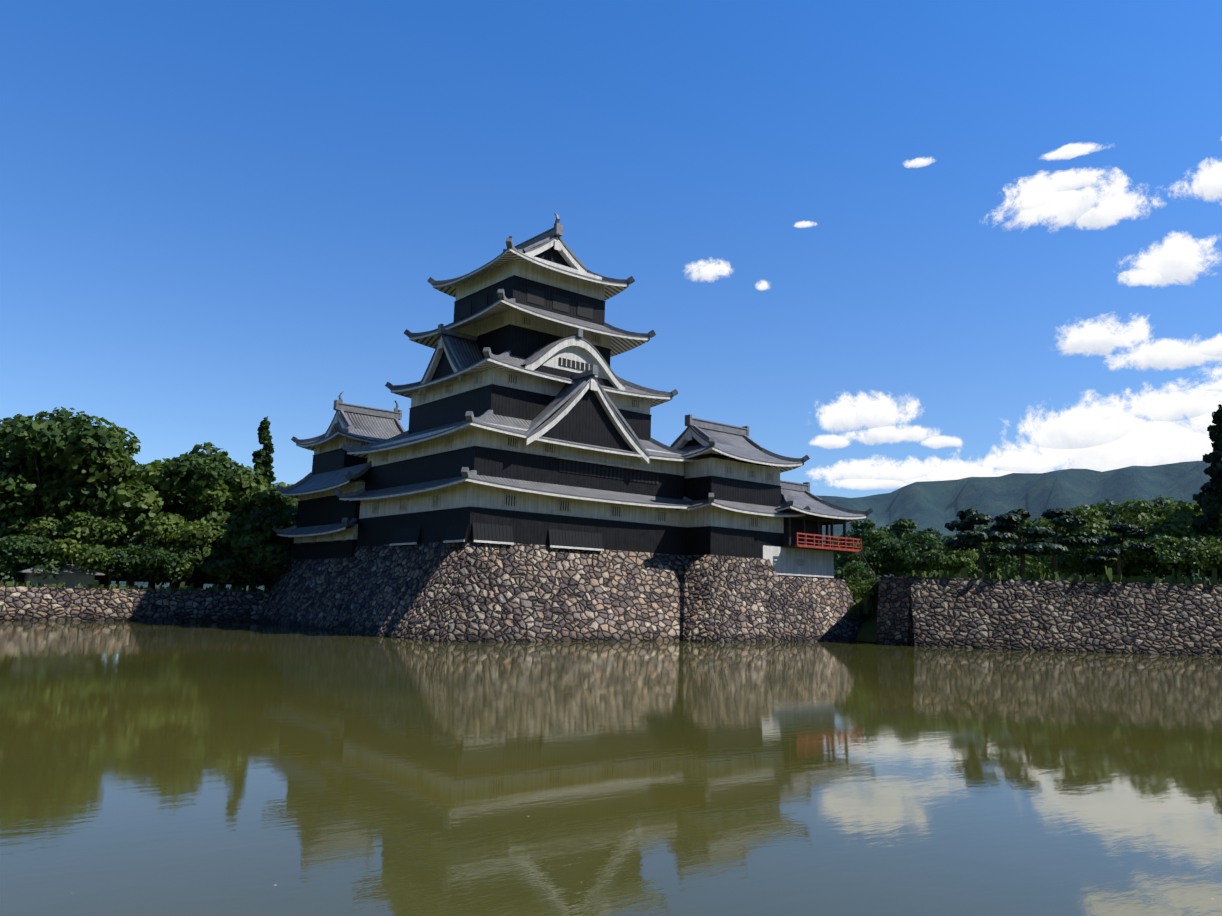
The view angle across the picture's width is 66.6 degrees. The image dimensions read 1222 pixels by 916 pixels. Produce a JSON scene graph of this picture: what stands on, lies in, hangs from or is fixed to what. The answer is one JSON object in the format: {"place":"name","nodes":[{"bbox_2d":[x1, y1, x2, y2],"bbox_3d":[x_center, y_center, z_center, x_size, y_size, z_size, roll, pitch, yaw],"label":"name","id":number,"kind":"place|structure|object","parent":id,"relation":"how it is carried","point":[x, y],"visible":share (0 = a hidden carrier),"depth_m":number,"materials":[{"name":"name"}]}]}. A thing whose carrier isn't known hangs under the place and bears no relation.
{"place":"outdoors","nodes":[
{"label":"outdoors","id":0,"kind":"place"},
{"bbox_2d":[0,580,269,621],"bbox_3d":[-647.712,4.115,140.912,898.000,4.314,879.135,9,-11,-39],"label":"bank","id":1,"kind":"structure","parent":0,"point":[29,601],"depth_m":72.54,"materials":[{"name":"grey stone"}]},
{"bbox_2d":[0,533,72,583],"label":"tree","id":2,"kind":"object","parent":1,"relation":"on","point":[21,553],"visible":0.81,"depth_m":71.40,"materials":[{"name":"green plant"}]},
{"bbox_2d":[3,527,73,581],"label":"bush","id":3,"kind":"object","parent":1,"relation":"on","point":[15,579],"depth_m":81.13,"materials":[{"name":"green plant"}]},
{"bbox_2d":[6,414,71,583],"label":"tree","id":4,"kind":"object","parent":1,"relation":"on","point":[18,415],"depth_m":89.65,"materials":[{"name":"green plant"}]},
{"bbox_2d":[0,418,94,581],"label":"tree","id":5,"kind":"object","parent":1,"relation":"on","point":[14,514],"visible":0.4,"depth_m":74.59,"materials":[{"name":"green plant"}]},
{"bbox_2d":[16,563,104,587],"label":"bank shed","id":6,"kind":"structure","parent":1,"relation":"on","point":[70,575],"depth_m":72.25,"materials":[{"name":"grey"}]},
{"bbox_2d":[0,406,135,538],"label":"tree","id":7,"kind":"object","parent":1,"relation":"on","point":[57,437],"visible":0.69,"depth_m":75.24,"materials":[{"name":"green plant"}]},
{"bbox_2d":[24,512,128,571],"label":"tree","id":8,"kind":"object","parent":1,"relation":"on","point":[86,550],"visible":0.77,"depth_m":73.85,"materials":[{"name":"green plant"}]},
{"bbox_2d":[24,425,185,587],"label":"tree","id":9,"kind":"object","parent":1,"relation":"on","point":[123,496],"visible":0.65,"depth_m":77.20,"materials":[{"name":"green plant"}]},
{"bbox_2d":[74,537,165,583],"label":"bush","id":10,"kind":"object","parent":1,"relation":"on","point":[137,578],"depth_m":87.10,"materials":[{"name":"green plant"}]},
{"bbox_2d":[126,463,143,586],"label":"tree","id":11,"kind":"object","parent":1,"relation":"on","point":[128,580],"depth_m":98.64,"materials":[{"name":"green plant"}]},
{"bbox_2d":[74,535,198,586],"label":"bush","id":12,"kind":"object","parent":1,"relation":"on","point":[124,555],"visible":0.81,"depth_m":75.61,"materials":[{"name":"green plant"}]},
{"bbox_2d":[105,476,224,588],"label":"tree","id":13,"kind":"object","parent":1,"relation":"on","point":[152,583],"visible":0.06,"depth_m":82.80,"materials":[{"name":"green plant"}]},
{"bbox_2d":[120,512,235,588],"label":"tree","id":14,"kind":"object","parent":1,"relation":"on","point":[170,530],"visible":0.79,"depth_m":77.47,"materials":[{"name":"green plant"}]},
{"bbox_2d":[136,573,225,585],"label":"tree","id":15,"kind":"object","parent":1,"relation":"on","point":[162,583],"visible":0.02,"depth_m":91.78,"materials":[{"name":"green plant"}]},
{"bbox_2d":[174,454,199,588],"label":"tree","id":16,"kind":"object","parent":1,"relation":"on","point":[178,584],"depth_m":101.53,"materials":[{"name":"green plant"}]},
{"bbox_2d":[140,442,260,588],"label":"tree","id":17,"kind":"object","parent":1,"relation":"on","point":[189,470],"visible":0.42,"depth_m":82.01,"materials":[{"name":"green plant"}]},
{"bbox_2d":[162,539,267,589],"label":"bush","id":18,"kind":"object","parent":1,"relation":"on","point":[203,565],"visible":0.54,"depth_m":79.31,"materials":[{"name":"green plant"}]},
{"bbox_2d":[218,460,243,588],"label":"tree","id":19,"kind":"object","parent":1,"relation":"on","point":[234,464],"depth_m":101.65,"materials":[{"name":"green plant"}]},
{"bbox_2d":[201,573,264,590],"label":"tree","id":20,"kind":"object","parent":1,"relation":"on","point":[244,587],"depth_m":92.23,"materials":[{"name":"green plant"}]},
{"bbox_2d":[185,465,298,587],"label":"tree","id":21,"kind":"object","parent":1,"relation":"on","point":[258,490],"visible":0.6,"depth_m":83.38,"materials":[{"name":"green plant"}]},
{"bbox_2d":[206,525,291,590],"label":"tree","id":22,"kind":"object","parent":1,"relation":"on","point":[241,541],"visible":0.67,"depth_m":79.44,"materials":[{"name":"green plant"}]},
{"bbox_2d":[248,416,275,587],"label":"conifer","id":23,"kind":"object","parent":1,"relation":"on","point":[262,460],"visible":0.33,"depth_m":105.65,"materials":[{"name":"green plant"}]},
{"bbox_2d":[235,547,293,585],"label":"bush","id":24,"kind":"object","parent":1,"relation":"on","point":[278,564],"visible":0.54,"depth_m":79.67,"materials":[{"name":"green plant"}]},
{"bbox_2d":[237,497,297,591],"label":"tree","id":25,"kind":"object","parent":1,"relation":"on","point":[267,522],"visible":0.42,"depth_m":81.24,"materials":[{"name":"green plant"}]},
{"bbox_2d":[0,585,1221,915],"bbox_3d":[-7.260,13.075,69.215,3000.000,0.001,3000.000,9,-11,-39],"label":"moat water","id":26,"kind":"structure","parent":0,"point":[198,769],"depth_m":14.98,"materials":[{"name":"green liquid"}]},
{"bbox_2d":[2,461,1219,588],"bbox_3d":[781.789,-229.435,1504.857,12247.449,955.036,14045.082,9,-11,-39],"label":"mountains","id":27,"kind":"structure","parent":0,"point":[938,505],"depth_m":5022.22,"materials":[{"name":"green plant"}]},
{"bbox_2d":[0,0,1221,497],"label":"sky","id":28,"kind":"structure","parent":0,"point":[894,244],"materials":[{"name":"blue"}]},
{"bbox_2d":[2,565,1221,656],"bbox_3d":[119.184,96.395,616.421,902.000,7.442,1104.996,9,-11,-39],"label":"stone wall","id":29,"kind":"structure","parent":0,"point":[1007,609],"depth_m":67.26,"materials":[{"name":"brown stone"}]},
{"bbox_2d":[258,540,866,642],"bbox_3d":[-4.425,12.025,78.510,40.075,7.400,37.575,9,-11,-39],"label":"stone base","id":30,"kind":"object","parent":29,"relation":"on","point":[469,591],"visible":0.75,"depth_m":64.96,"materials":[{"name":"grey stone"}]},
{"bbox_2d":[272,392,404,559],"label":"castle turret","id":31,"kind":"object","parent":30,"relation":"on","point":[325,526],"visible":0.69,"depth_m":77.67,"materials":[{"name":"paint"}]},
{"bbox_2d":[334,213,711,554],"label":"keep","id":32,"kind":"structure","parent":30,"relation":"on","point":[529,418],"depth_m":66.48,"materials":[{"name":"paint"}]},
{"bbox_2d":[670,414,878,589],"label":"castle turret","id":33,"kind":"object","parent":30,"relation":"on","point":[747,502],"visible":0.85,"depth_m":72.97,"materials":[{"name":"paint"}]},
{"bbox_2d":[823,530,852,570],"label":"tree","id":34,"kind":"object","parent":29,"relation":"on","point":[847,534],"visible":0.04,"depth_m":158.46,"materials":[{"name":"green plant"}]},
{"bbox_2d":[834,561,881,586],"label":"bush","id":35,"kind":"object","parent":29,"relation":"on","point":[854,568],"visible":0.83,"depth_m":82.61,"materials":[{"name":"green plant"}]},
{"bbox_2d":[846,576,878,605],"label":"bush","id":36,"kind":"object","parent":29,"relation":"on","point":[865,590],"visible":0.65,"depth_m":78.07,"materials":[{"name":"green plant"}]},
{"bbox_2d":[834,518,897,573],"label":"tree","id":37,"kind":"object","parent":29,"relation":"on","point":[856,526],"visible":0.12,"depth_m":112.79,"materials":[{"name":"green plant"}]},
{"bbox_2d":[834,528,910,576],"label":"tree","id":38,"kind":"object","parent":29,"relation":"on","point":[873,557],"visible":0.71,"depth_m":103.96,"materials":[{"name":"green plant"}]},
{"bbox_2d":[870,518,918,576],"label":"tree","id":39,"kind":"object","parent":29,"relation":"on","point":[896,529],"visible":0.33,"depth_m":117.97,"materials":[{"name":"green plant"}]},
{"bbox_2d":[876,532,956,574],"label":"bush","id":40,"kind":"object","parent":29,"relation":"on","point":[913,559],"visible":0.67,"depth_m":101.48,"materials":[{"name":"green plant"}]},
{"bbox_2d":[899,527,955,573],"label":"tree","id":41,"kind":"object","parent":29,"relation":"on","point":[937,533],"visible":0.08,"depth_m":113.00,"materials":[{"name":"green plant"}]},
{"bbox_2d":[923,546,982,577],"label":"bush","id":42,"kind":"object","parent":29,"relation":"on","point":[950,560],"visible":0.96,"depth_m":92.09,"materials":[{"name":"green plant"}]},
{"bbox_2d":[939,525,1018,573],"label":"tree","id":43,"kind":"object","parent":29,"relation":"on","point":[987,544],"visible":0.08,"depth_m":115.93,"materials":[{"name":"green plant"}]},
{"bbox_2d":[947,548,1017,576],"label":"bush","id":44,"kind":"object","parent":29,"relation":"on","point":[990,561],"visible":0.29,"depth_m":101.54,"materials":[{"name":"green plant"}]},
{"bbox_2d":[943,509,1023,577],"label":"pine","id":45,"kind":"object","parent":29,"relation":"on","point":[971,517],"visible":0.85,"depth_m":73.49,"materials":[{"name":"green plant"}]},
{"bbox_2d":[984,509,1057,578],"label":"pine","id":46,"kind":"object","parent":29,"relation":"on","point":[1009,520],"visible":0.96,"depth_m":73.73,"materials":[{"name":"green plant"}]},
{"bbox_2d":[999,518,1059,579],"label":"tree","id":47,"kind":"object","parent":29,"relation":"on","point":[1026,523],"visible":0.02,"depth_m":119.40,"materials":[{"name":"green plant"}]},
{"bbox_2d":[1008,554,1081,579],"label":"bush","id":48,"kind":"object","parent":29,"relation":"on","point":[1032,568],"visible":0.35,"depth_m":95.48,"materials":[{"name":"green plant"}]},
{"bbox_2d":[1023,508,1099,577],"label":"pine","id":49,"kind":"object","parent":29,"relation":"on","point":[1060,518],"visible":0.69,"depth_m":74.55,"materials":[{"name":"green plant"}]},
{"bbox_2d":[1031,505,1133,578],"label":"tree","id":50,"kind":"object","parent":29,"relation":"on","point":[1093,527],"visible":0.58,"depth_m":83.94,"materials":[{"name":"green plant"}]},
{"bbox_2d":[1062,499,1140,561],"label":"tree","id":51,"kind":"object","parent":29,"relation":"on","point":[1109,512],"visible":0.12,"depth_m":108.93,"materials":[{"name":"green plant"}]},
{"bbox_2d":[1073,542,1149,578],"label":"tree","id":52,"kind":"object","parent":29,"relation":"on","point":[1088,569],"visible":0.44,"depth_m":79.92,"materials":[{"name":"green plant"}]},
{"bbox_2d":[1083,523,1157,575],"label":"pine","id":53,"kind":"object","parent":29,"relation":"on","point":[1133,531],"visible":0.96,"depth_m":76.39,"materials":[{"name":"green plant"}]},
{"bbox_2d":[1085,499,1172,575],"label":"tree","id":54,"kind":"object","parent":29,"relation":"on","point":[1141,508],"visible":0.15,"depth_m":86.49,"materials":[{"name":"green plant"}]},
{"bbox_2d":[1130,512,1171,580],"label":"tree","id":55,"kind":"object","parent":29,"relation":"on","point":[1147,573],"visible":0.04,"depth_m":139.20,"materials":[{"name":"green plant"}]},
{"bbox_2d":[1113,534,1206,578],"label":"shrub","id":56,"kind":"object","parent":29,"relation":"on","point":[1161,558],"visible":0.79,"depth_m":77.74,"materials":[{"name":"green plant"}]},
{"bbox_2d":[1130,495,1207,575],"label":"tree","id":57,"kind":"object","parent":29,"relation":"on","point":[1161,504],"visible":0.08,"depth_m":110.63,"materials":[{"name":"green plant"}]},
{"bbox_2d":[1137,500,1221,581],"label":"tree","id":58,"kind":"object","parent":29,"relation":"on","point":[1175,526],"visible":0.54,"depth_m":82.59,"materials":[{"name":"green plant"}]},
{"bbox_2d":[1162,536,1221,582],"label":"shrub","id":59,"kind":"object","parent":29,"relation":"on","point":[1209,562],"visible":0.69,"depth_m":76.71,"materials":[{"name":"green plant"}]},
{"bbox_2d":[1191,401,1221,572],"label":"conifer","id":60,"kind":"object","parent":29,"relation":"on","point":[1209,498],"visible":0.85,"depth_m":81.13,"materials":[{"name":"green plant"}]},
{"bbox_2d":[1211,554,1221,578],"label":"shrub","id":61,"kind":"object","parent":29,"relation":"on","point":[1219,572],"visible":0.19,"depth_m":77.36,"materials":[{"name":"green plant"}]}
]}

